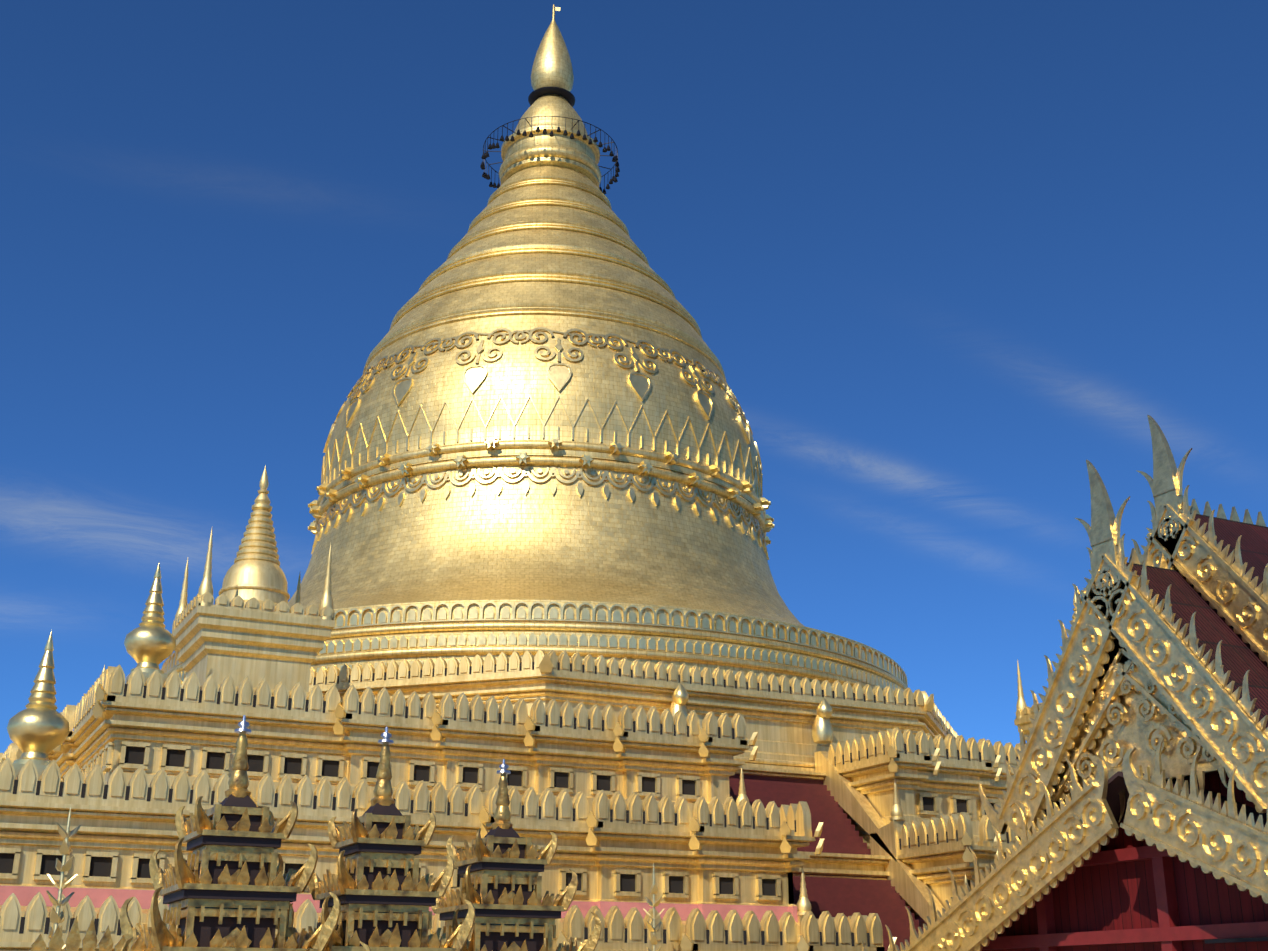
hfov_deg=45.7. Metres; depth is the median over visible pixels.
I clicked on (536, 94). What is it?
ring
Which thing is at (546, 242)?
stupa bell spire
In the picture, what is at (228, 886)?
shrine spire
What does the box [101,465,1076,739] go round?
corner stupas
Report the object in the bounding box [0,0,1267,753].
sky
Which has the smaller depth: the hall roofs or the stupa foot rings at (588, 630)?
the hall roofs
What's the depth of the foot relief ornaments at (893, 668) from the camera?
50.85 m
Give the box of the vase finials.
[7,563,175,780]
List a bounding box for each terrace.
[0,664,1054,854]
[0,757,1043,942]
[180,649,958,771]
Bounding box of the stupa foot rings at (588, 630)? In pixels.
[166,599,906,690]
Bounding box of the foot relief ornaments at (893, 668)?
[161,601,907,691]
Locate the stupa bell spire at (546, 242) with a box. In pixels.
[288,94,803,625]
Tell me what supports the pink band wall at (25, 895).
attached to the terrace at (729, 852)
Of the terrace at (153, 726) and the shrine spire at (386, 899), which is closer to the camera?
the shrine spire at (386, 899)
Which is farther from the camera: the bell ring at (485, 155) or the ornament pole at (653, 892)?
the bell ring at (485, 155)
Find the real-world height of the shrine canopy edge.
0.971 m
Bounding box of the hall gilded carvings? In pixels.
[861,415,1267,950]
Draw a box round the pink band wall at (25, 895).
[0,886,927,927]
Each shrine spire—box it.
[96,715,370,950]
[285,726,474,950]
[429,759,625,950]
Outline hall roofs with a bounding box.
[1050,513,1267,826]
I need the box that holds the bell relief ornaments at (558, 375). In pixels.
[308,327,774,560]
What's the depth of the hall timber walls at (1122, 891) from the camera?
25.90 m
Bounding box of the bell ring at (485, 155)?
[480,116,619,193]
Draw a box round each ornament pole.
[45,806,80,949]
[643,862,663,950]
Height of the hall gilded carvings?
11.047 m
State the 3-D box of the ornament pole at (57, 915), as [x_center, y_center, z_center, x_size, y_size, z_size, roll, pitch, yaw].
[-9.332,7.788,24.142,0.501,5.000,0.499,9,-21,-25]
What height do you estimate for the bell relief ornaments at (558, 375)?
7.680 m
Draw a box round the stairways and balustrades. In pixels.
[669,683,967,950]
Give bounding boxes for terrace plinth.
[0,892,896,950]
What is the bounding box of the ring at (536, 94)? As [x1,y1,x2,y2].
[528,87,574,106]
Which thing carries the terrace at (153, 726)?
on the terrace at (729, 852)
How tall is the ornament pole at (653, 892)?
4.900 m
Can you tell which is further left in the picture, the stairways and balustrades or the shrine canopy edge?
the shrine canopy edge
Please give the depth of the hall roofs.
26.48 m
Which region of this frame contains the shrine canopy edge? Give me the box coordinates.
[29,915,581,950]
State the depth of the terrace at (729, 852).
37.74 m
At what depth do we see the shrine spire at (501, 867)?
19.47 m
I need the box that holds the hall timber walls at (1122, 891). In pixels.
[982,771,1267,950]
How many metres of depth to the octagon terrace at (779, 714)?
48.69 m

